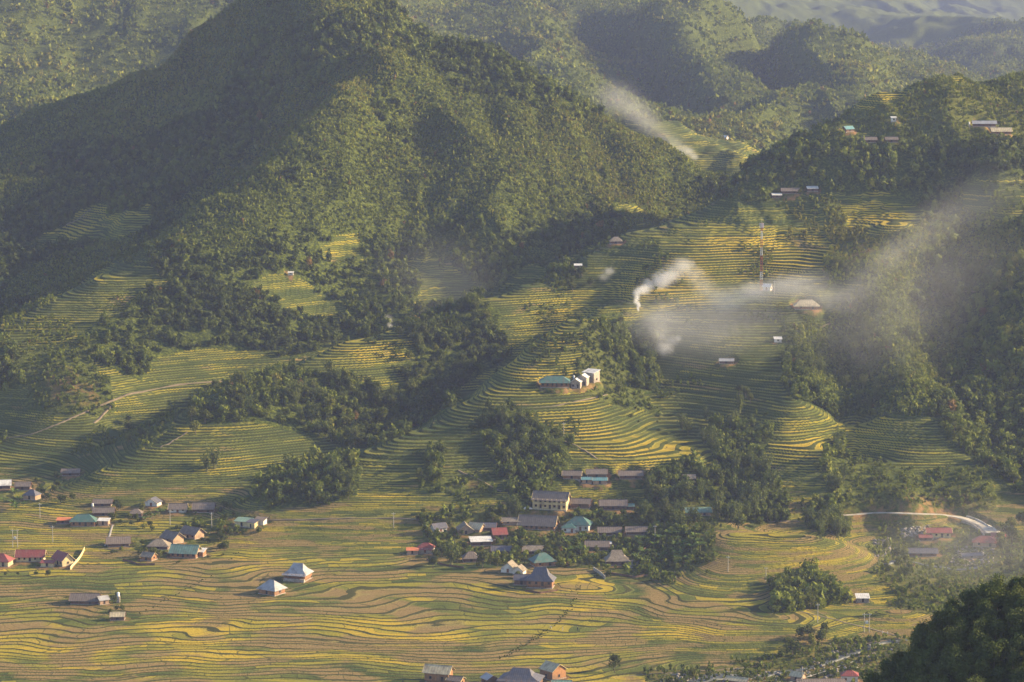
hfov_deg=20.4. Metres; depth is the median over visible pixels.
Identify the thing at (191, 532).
house
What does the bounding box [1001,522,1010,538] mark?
broadleaf tree
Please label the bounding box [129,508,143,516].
house
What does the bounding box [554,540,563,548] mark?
broadleaf tree
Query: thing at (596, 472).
house
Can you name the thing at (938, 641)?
hillside tree
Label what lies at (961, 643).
hillside tree
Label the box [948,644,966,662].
hillside tree
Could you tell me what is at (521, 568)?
shed
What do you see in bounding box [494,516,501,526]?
broadleaf tree
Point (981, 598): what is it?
hillside tree
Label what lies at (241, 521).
house
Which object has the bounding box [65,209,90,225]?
path
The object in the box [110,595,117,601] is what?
broadleaf tree
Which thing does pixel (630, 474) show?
house
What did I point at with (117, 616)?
shed
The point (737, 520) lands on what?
broadleaf tree
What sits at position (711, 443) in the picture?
bamboo clump
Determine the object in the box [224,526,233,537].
broadleaf tree
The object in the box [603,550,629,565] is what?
thatched house
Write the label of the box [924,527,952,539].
house
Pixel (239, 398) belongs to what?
broadleaf tree
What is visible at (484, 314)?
broadleaf tree
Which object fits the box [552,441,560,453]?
bamboo clump
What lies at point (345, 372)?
broadleaf tree
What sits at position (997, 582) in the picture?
hillside tree
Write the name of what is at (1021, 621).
hillside tree
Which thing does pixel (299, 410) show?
bamboo clump
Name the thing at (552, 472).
broadleaf tree
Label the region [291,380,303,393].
bamboo clump
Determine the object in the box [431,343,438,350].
broadleaf tree
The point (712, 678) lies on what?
stream
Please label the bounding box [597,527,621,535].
house
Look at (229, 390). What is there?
broadleaf tree
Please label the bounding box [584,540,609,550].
house
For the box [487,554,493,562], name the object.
broadleaf tree
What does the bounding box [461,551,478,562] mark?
house
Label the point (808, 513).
bamboo clump
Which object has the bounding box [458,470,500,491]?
path
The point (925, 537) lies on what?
shed
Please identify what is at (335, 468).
bamboo clump
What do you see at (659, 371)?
bamboo clump
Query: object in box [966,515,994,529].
roadside barrier
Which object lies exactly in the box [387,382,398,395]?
bamboo clump
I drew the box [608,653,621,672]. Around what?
broadleaf tree
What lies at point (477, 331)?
broadleaf tree
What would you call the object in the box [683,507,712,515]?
house
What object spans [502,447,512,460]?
broadleaf tree
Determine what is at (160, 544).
house
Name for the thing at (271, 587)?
house
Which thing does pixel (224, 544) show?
broadleaf tree
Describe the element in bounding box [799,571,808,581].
bamboo clump
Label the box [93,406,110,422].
path
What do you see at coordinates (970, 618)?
hillside tree
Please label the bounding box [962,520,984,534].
retaining wall
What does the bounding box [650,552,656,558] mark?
broadleaf tree
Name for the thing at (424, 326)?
bamboo clump
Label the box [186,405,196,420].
broadleaf tree
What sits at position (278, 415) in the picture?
bamboo clump
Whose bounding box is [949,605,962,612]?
hillside tree
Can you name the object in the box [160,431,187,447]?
path
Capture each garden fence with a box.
[123,559,154,564]
[426,558,463,567]
[525,589,557,593]
[611,572,651,577]
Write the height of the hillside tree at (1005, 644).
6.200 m
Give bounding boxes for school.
[531,490,571,511]
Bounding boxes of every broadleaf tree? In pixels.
[0,359,7,368]
[9,348,16,358]
[51,485,57,491]
[57,494,64,502]
[69,492,75,498]
[107,512,116,520]
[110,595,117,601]
[115,502,122,509]
[124,415,132,422]
[127,513,133,519]
[139,503,144,510]
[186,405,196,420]
[188,420,201,433]
[200,409,212,422]
[219,533,225,540]
[219,541,228,547]
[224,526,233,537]
[225,384,235,400]
[232,370,245,382]
[234,393,245,407]
[236,386,247,394]
[261,399,269,408]
[301,385,313,397]
[305,408,321,422]
[306,491,313,502]
[309,474,317,482]
[313,493,320,504]
[314,423,323,433]
[322,359,337,370]
[322,426,328,437]
[325,371,333,381]
[325,396,336,408]
[338,405,347,412]
[340,375,349,385]
[340,415,351,428]
[342,368,352,377]
[345,487,353,499]
[346,377,354,391]
[349,402,360,410]
[354,389,366,403]
[359,412,374,424]
[370,381,383,391]
[370,384,382,394]
[372,393,382,403]
[375,406,387,419]
[385,394,396,406]
[397,364,410,375]
[404,379,416,391]
[405,350,413,359]
[407,318,420,334]
[408,332,421,342]
[414,300,424,312]
[415,467,422,477]
[417,367,424,375]
[428,555,438,565]
[431,314,442,322]
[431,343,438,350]
[432,549,440,556]
[433,541,442,547]
[435,443,446,452]
[435,545,445,556]
[436,472,443,480]
[446,339,454,350]
[454,550,461,560]
[460,326,469,340]
[471,328,483,336]
[472,337,483,345]
[476,549,489,567]
[478,309,491,317]
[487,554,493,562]
[492,556,501,566]
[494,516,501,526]
[497,449,511,462]
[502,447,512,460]
[504,465,513,477]
[515,411,524,417]
[515,430,523,439]
[516,539,525,547]
[518,416,529,426]
[522,471,532,479]
[529,444,541,457]
[532,538,540,544]
[537,441,544,451]
[543,543,551,552]
[548,470,555,483]
[552,549,563,556]
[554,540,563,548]
[568,282,577,290]
[578,266,585,273]
[586,556,593,563]
[591,324,598,332]
[593,545,599,552]
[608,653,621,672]
[628,497,635,502]
[650,483,661,499]
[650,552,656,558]
[659,497,670,511]
[680,513,692,525]
[689,667,697,680]
[690,511,702,521]
[701,522,710,530]
[710,468,725,484]
[717,486,727,495]
[732,516,746,529]
[734,384,742,393]
[742,386,750,397]
[746,393,753,402]
[755,518,764,524]
[761,507,771,521]
[767,582,776,591]
[768,576,774,584]
[782,636,792,644]
[785,638,802,654]
[788,171,795,181]
[794,627,808,640]
[802,587,809,595]
[802,624,816,636]
[803,594,817,608]
[808,633,815,646]
[815,629,825,645]
[820,621,828,639]
[843,593,851,601]
[882,540,888,548]
[890,548,900,555]
[894,556,902,568]
[894,596,906,612]
[901,555,909,564]
[901,567,910,577]
[907,564,912,572]
[907,581,914,591]
[936,398,948,409]
[954,425,965,436]
[985,354,996,365]
[988,456,996,465]
[995,531,1006,542]
[997,465,1010,476]
[998,538,1007,549]
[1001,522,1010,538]
[1005,516,1016,527]
[1006,527,1018,541]
[1007,446,1021,454]
[1008,472,1020,482]
[1015,512,1023,523]
[1016,511,1023,525]
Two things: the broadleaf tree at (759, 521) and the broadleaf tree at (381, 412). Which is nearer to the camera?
the broadleaf tree at (759, 521)
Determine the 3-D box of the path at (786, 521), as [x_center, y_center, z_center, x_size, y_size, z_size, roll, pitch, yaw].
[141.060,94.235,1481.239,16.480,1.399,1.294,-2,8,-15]
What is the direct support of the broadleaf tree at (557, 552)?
on the ground
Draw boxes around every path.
[0,380,221,439]
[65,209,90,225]
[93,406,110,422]
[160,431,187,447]
[267,517,442,520]
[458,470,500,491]
[533,394,607,407]
[565,441,597,458]
[630,663,772,675]
[768,520,797,521]
[800,611,893,634]
[837,637,899,647]
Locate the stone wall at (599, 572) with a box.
[593,567,604,578]
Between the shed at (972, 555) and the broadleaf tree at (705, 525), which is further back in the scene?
the shed at (972, 555)
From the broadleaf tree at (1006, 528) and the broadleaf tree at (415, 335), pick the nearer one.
the broadleaf tree at (1006, 528)
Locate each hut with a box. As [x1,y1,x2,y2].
[609,236,622,243]
[682,474,695,481]
[762,283,773,290]
[774,337,781,342]
[855,593,869,602]
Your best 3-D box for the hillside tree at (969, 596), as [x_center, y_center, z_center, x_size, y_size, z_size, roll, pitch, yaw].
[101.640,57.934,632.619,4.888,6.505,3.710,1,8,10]
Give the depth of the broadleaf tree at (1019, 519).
1491.46 m
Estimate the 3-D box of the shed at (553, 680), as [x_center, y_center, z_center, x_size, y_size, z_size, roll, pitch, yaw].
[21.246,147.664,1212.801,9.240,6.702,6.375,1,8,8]
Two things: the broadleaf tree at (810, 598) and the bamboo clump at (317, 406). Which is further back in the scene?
the bamboo clump at (317, 406)
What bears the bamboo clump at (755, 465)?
on the ground
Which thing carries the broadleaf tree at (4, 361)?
on the ground
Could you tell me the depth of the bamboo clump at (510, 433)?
1534.93 m
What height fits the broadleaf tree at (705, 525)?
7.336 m
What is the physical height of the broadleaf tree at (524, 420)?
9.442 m
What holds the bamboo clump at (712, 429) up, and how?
on the ground
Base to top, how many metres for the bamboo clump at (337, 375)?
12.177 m
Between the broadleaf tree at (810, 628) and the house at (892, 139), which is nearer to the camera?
the broadleaf tree at (810, 628)
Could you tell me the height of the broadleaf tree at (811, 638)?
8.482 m
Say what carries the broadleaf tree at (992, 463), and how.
on the ground
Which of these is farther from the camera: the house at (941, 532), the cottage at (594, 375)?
the cottage at (594, 375)
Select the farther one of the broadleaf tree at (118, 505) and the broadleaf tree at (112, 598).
the broadleaf tree at (118, 505)
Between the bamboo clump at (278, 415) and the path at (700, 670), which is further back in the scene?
the bamboo clump at (278, 415)
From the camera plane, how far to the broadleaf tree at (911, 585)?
1376.85 m
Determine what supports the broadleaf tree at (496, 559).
on the ground
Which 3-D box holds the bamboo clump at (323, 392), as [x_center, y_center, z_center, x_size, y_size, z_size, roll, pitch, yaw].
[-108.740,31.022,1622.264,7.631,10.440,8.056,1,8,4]
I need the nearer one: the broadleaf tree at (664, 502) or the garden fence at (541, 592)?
the garden fence at (541, 592)
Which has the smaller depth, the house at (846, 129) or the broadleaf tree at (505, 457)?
the broadleaf tree at (505, 457)
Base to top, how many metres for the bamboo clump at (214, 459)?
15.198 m
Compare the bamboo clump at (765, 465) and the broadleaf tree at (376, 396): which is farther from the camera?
the broadleaf tree at (376, 396)
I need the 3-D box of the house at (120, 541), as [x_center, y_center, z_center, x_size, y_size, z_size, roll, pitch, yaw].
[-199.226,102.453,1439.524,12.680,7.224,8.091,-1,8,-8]
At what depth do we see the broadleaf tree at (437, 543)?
1432.95 m
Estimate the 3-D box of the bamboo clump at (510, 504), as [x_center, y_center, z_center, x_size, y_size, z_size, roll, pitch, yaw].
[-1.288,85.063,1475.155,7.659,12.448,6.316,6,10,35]
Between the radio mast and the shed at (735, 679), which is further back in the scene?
the radio mast
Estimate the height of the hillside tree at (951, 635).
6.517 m
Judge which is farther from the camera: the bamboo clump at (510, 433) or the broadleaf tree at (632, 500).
the bamboo clump at (510, 433)
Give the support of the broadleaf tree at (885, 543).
on the ground
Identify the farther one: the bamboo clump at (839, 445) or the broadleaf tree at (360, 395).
the broadleaf tree at (360, 395)
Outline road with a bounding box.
[843,512,999,532]
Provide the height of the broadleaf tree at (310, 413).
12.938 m
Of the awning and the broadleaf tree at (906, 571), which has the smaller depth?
the broadleaf tree at (906, 571)
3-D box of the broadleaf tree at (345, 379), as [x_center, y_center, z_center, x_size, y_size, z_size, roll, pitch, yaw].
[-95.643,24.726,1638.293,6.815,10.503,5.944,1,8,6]
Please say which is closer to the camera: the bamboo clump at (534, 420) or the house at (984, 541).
the house at (984, 541)
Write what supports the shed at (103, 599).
on the ground
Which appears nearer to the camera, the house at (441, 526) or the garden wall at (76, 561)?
the garden wall at (76, 561)
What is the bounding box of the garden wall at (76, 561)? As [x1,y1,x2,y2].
[70,547,84,569]
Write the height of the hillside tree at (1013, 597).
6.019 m
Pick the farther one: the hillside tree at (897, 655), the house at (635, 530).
the house at (635, 530)
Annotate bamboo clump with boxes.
[200,452,211,471]
[206,444,223,468]
[244,393,254,413]
[275,411,281,422]
[281,452,294,469]
[284,384,294,397]
[290,390,300,405]
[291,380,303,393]
[292,389,301,403]
[295,406,303,419]
[309,386,319,401]
[310,379,319,388]
[312,401,320,410]
[315,386,328,397]
[327,424,335,440]
[330,457,344,481]
[332,367,341,385]
[338,390,347,401]
[343,467,356,487]
[349,425,359,443]
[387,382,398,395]
[404,360,412,369]
[414,330,424,346]
[421,321,432,332]
[421,359,428,372]
[424,316,437,335]
[442,538,459,564]
[450,326,458,334]
[494,401,513,425]
[502,493,517,515]
[505,426,516,441]
[508,440,520,454]
[513,497,522,516]
[515,402,525,415]
[517,423,530,436]
[521,433,530,448]
[530,413,541,427]
[538,423,546,434]
[542,436,556,451]
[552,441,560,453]
[612,379,623,393]
[640,499,651,516]
[641,473,656,492]
[655,367,661,377]
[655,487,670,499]
[669,508,680,522]
[672,498,686,512]
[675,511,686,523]
[677,413,688,430]
[677,480,690,498]
[681,477,694,500]
[683,417,694,435]
[687,506,698,514]
[695,484,707,501]
[697,426,708,444]
[698,467,708,478]
[698,478,709,492]
[702,406,712,421]
[706,424,717,439]
[706,433,719,453]
[710,490,725,517]
[722,505,733,521]
[723,501,740,523]
[725,471,738,495]
[726,415,733,428]
[729,409,740,419]
[731,457,741,470]
[731,499,743,516]
[734,391,745,413]
[735,450,746,469]
[742,500,752,518]
[745,450,754,467]
[746,480,761,500]
[748,493,762,517]
[750,457,762,472]
[754,483,771,505]
[758,478,769,498]
[760,452,774,474]
[762,461,770,472]
[762,472,777,493]
[764,465,781,491]
[780,572,789,583]
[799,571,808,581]
[801,506,814,526]
[806,352,815,361]
[810,573,818,584]
[814,516,827,538]
[817,357,826,370]
[817,508,832,529]
[826,500,835,514]
[827,472,836,485]
[829,514,845,537]
[831,478,841,490]
[834,439,844,456]
[836,476,843,487]
[836,505,844,517]
[839,463,849,479]
[841,520,852,536]
[843,374,848,384]
[859,375,867,387]
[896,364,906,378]
[899,356,907,367]
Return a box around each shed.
[40,559,55,566]
[56,517,70,523]
[96,595,109,604]
[109,612,125,620]
[139,551,158,561]
[254,516,267,525]
[406,547,418,554]
[445,675,466,681]
[468,536,492,545]
[480,672,497,681]
[511,564,527,573]
[513,574,529,585]
[551,679,572,681]
[581,477,591,483]
[592,477,607,484]
[621,503,634,509]
[724,675,750,681]
[772,193,781,197]
[789,670,806,680]
[806,186,818,191]
[890,116,896,121]
[918,534,932,540]
[959,552,981,557]
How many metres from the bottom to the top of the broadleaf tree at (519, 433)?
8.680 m
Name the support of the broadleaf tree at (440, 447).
on the ground
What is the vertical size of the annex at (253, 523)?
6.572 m
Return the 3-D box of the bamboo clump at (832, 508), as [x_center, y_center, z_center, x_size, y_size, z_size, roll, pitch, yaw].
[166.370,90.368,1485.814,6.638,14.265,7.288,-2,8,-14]
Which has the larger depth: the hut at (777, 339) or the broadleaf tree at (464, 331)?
the broadleaf tree at (464, 331)
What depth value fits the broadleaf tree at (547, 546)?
1429.06 m
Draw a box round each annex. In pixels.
[97,518,110,525]
[246,518,260,528]
[561,523,576,532]
[991,532,1005,539]
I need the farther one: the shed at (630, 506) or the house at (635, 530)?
the shed at (630, 506)
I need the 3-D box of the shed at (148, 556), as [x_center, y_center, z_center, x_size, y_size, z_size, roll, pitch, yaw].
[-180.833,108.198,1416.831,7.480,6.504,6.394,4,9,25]
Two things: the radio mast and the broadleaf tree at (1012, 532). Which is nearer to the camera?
the broadleaf tree at (1012, 532)
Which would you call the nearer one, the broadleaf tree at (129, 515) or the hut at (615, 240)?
the broadleaf tree at (129, 515)
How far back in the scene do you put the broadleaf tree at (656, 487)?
1488.70 m
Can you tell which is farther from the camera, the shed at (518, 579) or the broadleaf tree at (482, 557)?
the broadleaf tree at (482, 557)
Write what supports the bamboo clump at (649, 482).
on the ground
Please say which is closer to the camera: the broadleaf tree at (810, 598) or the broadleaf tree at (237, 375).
the broadleaf tree at (810, 598)
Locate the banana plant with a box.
[638,547,649,556]
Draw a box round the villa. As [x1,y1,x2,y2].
[567,516,592,531]
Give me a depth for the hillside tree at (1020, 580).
631.22 m
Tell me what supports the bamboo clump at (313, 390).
on the ground
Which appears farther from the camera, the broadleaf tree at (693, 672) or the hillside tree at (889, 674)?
the broadleaf tree at (693, 672)
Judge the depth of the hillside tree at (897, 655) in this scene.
636.14 m
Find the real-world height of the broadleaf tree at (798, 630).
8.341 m
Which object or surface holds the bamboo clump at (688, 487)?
on the ground
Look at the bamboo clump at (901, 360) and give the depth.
1637.04 m
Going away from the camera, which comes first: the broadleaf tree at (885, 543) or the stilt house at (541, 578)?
the stilt house at (541, 578)
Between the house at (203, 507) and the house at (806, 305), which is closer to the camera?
the house at (203, 507)
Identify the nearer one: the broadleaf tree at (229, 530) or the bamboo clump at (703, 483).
the broadleaf tree at (229, 530)
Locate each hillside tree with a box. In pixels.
[860,669,879,681]
[878,668,894,681]
[879,657,887,673]
[881,659,898,674]
[889,648,904,665]
[906,646,921,656]
[908,629,928,650]
[910,625,926,642]
[913,619,926,630]
[923,617,944,636]
[925,630,946,654]
[930,609,943,625]
[937,603,963,630]
[942,627,964,645]
[943,595,960,608]
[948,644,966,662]
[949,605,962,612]
[951,636,967,651]
[953,616,969,628]
[953,620,969,641]
[958,588,978,610]
[958,605,967,610]
[963,614,976,628]
[966,674,982,681]
[967,627,988,654]
[969,617,991,635]
[973,595,993,609]
[974,598,998,622]
[976,583,992,598]
[977,612,994,626]
[977,634,995,644]
[977,675,987,681]
[979,641,1008,663]
[986,585,1009,610]
[987,573,1007,593]
[993,637,1013,660]
[1003,590,1021,604]
[1004,607,1023,626]
[1006,577,1017,589]
[1010,582,1023,595]
[1010,632,1023,653]
[1013,595,1023,612]
[1014,575,1023,587]
[1014,610,1023,630]
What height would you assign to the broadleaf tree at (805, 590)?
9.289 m
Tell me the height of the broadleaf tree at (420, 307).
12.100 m
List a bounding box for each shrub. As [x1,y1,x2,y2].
[603,569,611,576]
[689,565,695,571]
[704,556,712,561]
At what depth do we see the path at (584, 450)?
1529.75 m
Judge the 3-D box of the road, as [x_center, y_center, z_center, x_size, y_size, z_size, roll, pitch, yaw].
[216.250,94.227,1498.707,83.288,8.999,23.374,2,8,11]
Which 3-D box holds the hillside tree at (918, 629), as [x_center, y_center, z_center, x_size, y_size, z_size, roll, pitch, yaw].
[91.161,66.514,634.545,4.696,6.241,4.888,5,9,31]
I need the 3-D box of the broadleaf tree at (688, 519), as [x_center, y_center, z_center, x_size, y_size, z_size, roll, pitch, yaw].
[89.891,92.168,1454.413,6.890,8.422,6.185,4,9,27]
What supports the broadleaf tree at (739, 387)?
on the ground
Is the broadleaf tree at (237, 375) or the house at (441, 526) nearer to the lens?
the house at (441, 526)
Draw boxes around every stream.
[687,673,740,681]
[756,639,907,677]
[884,560,992,570]
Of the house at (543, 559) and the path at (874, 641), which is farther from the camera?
the house at (543, 559)
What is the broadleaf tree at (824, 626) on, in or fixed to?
on the ground
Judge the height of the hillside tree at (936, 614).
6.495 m
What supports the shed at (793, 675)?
on the ground
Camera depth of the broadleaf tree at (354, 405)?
1619.09 m
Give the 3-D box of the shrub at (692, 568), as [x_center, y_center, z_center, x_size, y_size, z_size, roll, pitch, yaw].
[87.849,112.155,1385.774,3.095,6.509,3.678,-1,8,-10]
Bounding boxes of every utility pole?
[11,529,18,546]
[862,613,871,632]
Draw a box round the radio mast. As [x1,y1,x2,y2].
[760,223,763,287]
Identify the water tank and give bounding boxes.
[116,592,119,602]
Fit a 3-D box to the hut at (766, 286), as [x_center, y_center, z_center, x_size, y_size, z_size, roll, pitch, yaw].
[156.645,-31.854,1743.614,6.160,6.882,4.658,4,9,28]
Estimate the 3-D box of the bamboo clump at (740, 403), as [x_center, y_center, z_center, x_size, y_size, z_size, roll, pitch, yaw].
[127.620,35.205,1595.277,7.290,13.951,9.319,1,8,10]
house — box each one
[0,479,11,488]
[0,553,14,566]
[14,481,32,489]
[14,549,46,561]
[23,489,41,500]
[50,550,75,566]
[60,468,80,475]
[68,593,100,604]
[69,514,97,526]
[92,499,113,505]
[92,507,115,515]
[106,536,130,546]
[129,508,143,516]
[143,496,161,506]
[146,539,171,549]
[159,529,185,543]
[167,503,188,512]
[168,544,201,558]
[179,525,205,539]
[191,502,215,512]
[234,517,250,527]
[256,579,286,596]
[282,563,313,582]
[417,542,434,553]
[422,664,454,681]
[429,522,448,531]
[455,521,474,534]
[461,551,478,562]
[468,522,484,532]
[476,522,496,530]
[490,527,507,540]
[490,545,511,553]
[496,667,544,681]
[500,560,517,573]
[501,517,520,524]
[517,514,559,530]
[522,545,544,553]
[525,567,556,588]
[528,552,556,566]
[538,660,566,680]
[561,470,582,481]
[568,498,592,508]
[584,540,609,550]
[585,469,607,481]
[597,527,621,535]
[598,499,627,509]
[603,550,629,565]
[618,470,643,478]
[624,526,647,534]
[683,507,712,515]
[718,358,734,363]
[780,188,799,193]
[793,300,819,309]
[795,678,845,681]
[840,670,858,681]
[842,126,854,132]
[863,137,877,142]
[884,137,898,142]
[908,548,938,556]
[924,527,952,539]
[971,120,996,129]
[972,535,997,546]
[990,127,1012,133]
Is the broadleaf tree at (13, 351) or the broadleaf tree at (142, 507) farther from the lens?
the broadleaf tree at (13, 351)
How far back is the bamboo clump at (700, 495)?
1489.35 m
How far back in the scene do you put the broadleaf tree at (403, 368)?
1664.52 m
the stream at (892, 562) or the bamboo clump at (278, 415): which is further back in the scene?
the bamboo clump at (278, 415)
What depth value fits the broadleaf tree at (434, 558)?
1406.35 m
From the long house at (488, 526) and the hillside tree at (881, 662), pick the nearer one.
the hillside tree at (881, 662)
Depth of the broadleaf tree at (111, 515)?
1476.67 m
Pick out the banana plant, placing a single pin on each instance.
(642, 550)
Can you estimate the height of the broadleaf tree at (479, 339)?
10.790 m
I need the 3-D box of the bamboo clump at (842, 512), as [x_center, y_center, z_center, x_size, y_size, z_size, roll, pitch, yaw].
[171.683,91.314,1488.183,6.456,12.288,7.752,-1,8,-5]
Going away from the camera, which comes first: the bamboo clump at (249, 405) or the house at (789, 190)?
the bamboo clump at (249, 405)
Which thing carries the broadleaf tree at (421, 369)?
on the ground
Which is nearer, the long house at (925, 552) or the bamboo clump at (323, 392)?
the long house at (925, 552)
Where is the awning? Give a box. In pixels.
[198,548,206,556]
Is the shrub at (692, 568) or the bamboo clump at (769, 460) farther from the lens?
the bamboo clump at (769, 460)
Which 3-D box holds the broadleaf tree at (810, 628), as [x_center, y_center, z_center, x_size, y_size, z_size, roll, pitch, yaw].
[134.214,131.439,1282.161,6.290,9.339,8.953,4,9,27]
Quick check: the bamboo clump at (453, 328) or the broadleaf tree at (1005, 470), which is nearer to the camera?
the broadleaf tree at (1005, 470)
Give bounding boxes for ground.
[0,0,1023,681]
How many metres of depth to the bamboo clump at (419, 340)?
1689.33 m
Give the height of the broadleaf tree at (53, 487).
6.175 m
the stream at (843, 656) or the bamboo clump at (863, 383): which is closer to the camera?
the stream at (843, 656)
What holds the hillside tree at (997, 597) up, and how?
on the ground
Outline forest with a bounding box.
[0,0,1023,612]
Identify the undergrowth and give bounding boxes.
[0,72,1023,681]
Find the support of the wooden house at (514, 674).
on the ground
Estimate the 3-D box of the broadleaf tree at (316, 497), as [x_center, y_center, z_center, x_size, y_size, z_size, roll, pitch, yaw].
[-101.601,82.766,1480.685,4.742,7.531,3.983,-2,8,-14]
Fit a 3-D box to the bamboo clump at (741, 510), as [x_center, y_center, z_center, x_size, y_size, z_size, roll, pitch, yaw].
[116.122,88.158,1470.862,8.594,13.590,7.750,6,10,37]
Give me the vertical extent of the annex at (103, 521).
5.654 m
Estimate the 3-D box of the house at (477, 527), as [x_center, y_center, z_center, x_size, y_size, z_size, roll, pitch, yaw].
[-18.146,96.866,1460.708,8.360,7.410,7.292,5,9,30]
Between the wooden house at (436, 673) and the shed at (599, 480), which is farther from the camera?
the shed at (599, 480)
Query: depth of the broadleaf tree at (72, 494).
1507.56 m
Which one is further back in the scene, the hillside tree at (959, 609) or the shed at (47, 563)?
the shed at (47, 563)
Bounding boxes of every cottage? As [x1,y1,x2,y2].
[571,377,581,388]
[576,373,589,385]
[582,368,600,382]
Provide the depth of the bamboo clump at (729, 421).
1577.08 m
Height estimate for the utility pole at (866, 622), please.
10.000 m
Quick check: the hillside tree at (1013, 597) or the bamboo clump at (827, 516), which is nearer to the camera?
the hillside tree at (1013, 597)
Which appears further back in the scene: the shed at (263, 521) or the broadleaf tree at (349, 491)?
the broadleaf tree at (349, 491)
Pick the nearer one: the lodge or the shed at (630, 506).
the shed at (630, 506)
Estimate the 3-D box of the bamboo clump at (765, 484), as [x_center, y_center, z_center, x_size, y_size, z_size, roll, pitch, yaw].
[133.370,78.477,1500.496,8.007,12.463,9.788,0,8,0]
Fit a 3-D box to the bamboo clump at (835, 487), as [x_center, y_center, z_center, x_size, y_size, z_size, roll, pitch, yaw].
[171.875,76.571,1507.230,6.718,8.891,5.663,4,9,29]
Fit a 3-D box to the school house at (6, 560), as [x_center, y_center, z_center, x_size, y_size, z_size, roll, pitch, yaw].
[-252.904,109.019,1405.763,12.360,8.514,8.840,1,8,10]
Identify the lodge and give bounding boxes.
[539,376,570,388]
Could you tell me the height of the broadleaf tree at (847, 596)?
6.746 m
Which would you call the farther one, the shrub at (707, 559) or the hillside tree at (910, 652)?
the shrub at (707, 559)
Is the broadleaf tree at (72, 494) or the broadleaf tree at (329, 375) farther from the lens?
the broadleaf tree at (329, 375)
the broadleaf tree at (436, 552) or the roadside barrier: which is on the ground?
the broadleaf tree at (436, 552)
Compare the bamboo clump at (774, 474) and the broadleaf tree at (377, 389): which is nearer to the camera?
the bamboo clump at (774, 474)
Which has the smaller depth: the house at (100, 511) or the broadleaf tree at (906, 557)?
the broadleaf tree at (906, 557)
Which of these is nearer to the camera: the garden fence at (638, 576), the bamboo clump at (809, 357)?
the garden fence at (638, 576)
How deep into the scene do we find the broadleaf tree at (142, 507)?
1492.03 m
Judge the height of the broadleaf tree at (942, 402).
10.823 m
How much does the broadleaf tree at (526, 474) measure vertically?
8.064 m
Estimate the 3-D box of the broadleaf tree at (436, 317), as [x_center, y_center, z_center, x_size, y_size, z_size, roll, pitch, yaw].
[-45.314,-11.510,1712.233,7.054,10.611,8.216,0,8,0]
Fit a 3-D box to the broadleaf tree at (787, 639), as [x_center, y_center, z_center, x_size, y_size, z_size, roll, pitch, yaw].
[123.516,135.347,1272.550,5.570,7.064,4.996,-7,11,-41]
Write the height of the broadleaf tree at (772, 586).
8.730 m
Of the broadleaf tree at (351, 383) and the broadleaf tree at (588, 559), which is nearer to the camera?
the broadleaf tree at (588, 559)
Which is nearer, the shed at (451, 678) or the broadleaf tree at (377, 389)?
the shed at (451, 678)
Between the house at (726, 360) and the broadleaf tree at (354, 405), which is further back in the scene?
the house at (726, 360)
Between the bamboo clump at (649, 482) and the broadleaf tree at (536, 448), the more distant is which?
the broadleaf tree at (536, 448)
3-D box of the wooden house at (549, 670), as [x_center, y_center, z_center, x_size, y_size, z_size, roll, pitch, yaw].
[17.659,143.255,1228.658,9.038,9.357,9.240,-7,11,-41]
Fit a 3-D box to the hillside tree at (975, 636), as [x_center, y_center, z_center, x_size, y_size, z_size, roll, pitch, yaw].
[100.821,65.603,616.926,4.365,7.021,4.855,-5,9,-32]
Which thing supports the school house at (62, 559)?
on the ground
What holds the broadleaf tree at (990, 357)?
on the ground
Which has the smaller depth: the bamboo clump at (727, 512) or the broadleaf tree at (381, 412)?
the bamboo clump at (727, 512)
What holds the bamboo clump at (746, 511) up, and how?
on the ground
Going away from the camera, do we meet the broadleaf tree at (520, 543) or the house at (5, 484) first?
the broadleaf tree at (520, 543)
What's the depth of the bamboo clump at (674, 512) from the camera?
1456.95 m
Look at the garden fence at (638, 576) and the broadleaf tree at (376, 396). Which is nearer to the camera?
the garden fence at (638, 576)
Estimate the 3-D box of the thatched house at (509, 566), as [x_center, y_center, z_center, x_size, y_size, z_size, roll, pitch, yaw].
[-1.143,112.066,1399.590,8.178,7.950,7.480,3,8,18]
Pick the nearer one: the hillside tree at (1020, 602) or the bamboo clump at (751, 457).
the hillside tree at (1020, 602)
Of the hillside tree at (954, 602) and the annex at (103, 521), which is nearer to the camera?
the hillside tree at (954, 602)
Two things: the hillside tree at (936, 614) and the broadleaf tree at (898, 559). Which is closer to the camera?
the hillside tree at (936, 614)
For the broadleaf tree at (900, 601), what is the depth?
1318.29 m
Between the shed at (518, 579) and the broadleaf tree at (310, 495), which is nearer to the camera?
the shed at (518, 579)
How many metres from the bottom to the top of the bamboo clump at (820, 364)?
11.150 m
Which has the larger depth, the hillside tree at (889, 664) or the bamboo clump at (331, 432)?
the bamboo clump at (331, 432)
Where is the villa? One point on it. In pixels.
(581, 523)
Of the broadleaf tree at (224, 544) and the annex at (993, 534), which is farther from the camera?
the annex at (993, 534)
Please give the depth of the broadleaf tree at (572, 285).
1771.60 m
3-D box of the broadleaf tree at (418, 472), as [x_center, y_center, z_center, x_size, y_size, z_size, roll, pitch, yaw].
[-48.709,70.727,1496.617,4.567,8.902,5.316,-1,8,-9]
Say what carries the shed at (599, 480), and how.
on the ground
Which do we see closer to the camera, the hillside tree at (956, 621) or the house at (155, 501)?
the hillside tree at (956, 621)
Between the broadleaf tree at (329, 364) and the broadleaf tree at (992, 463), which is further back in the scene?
the broadleaf tree at (329, 364)
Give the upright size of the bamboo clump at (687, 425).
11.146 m

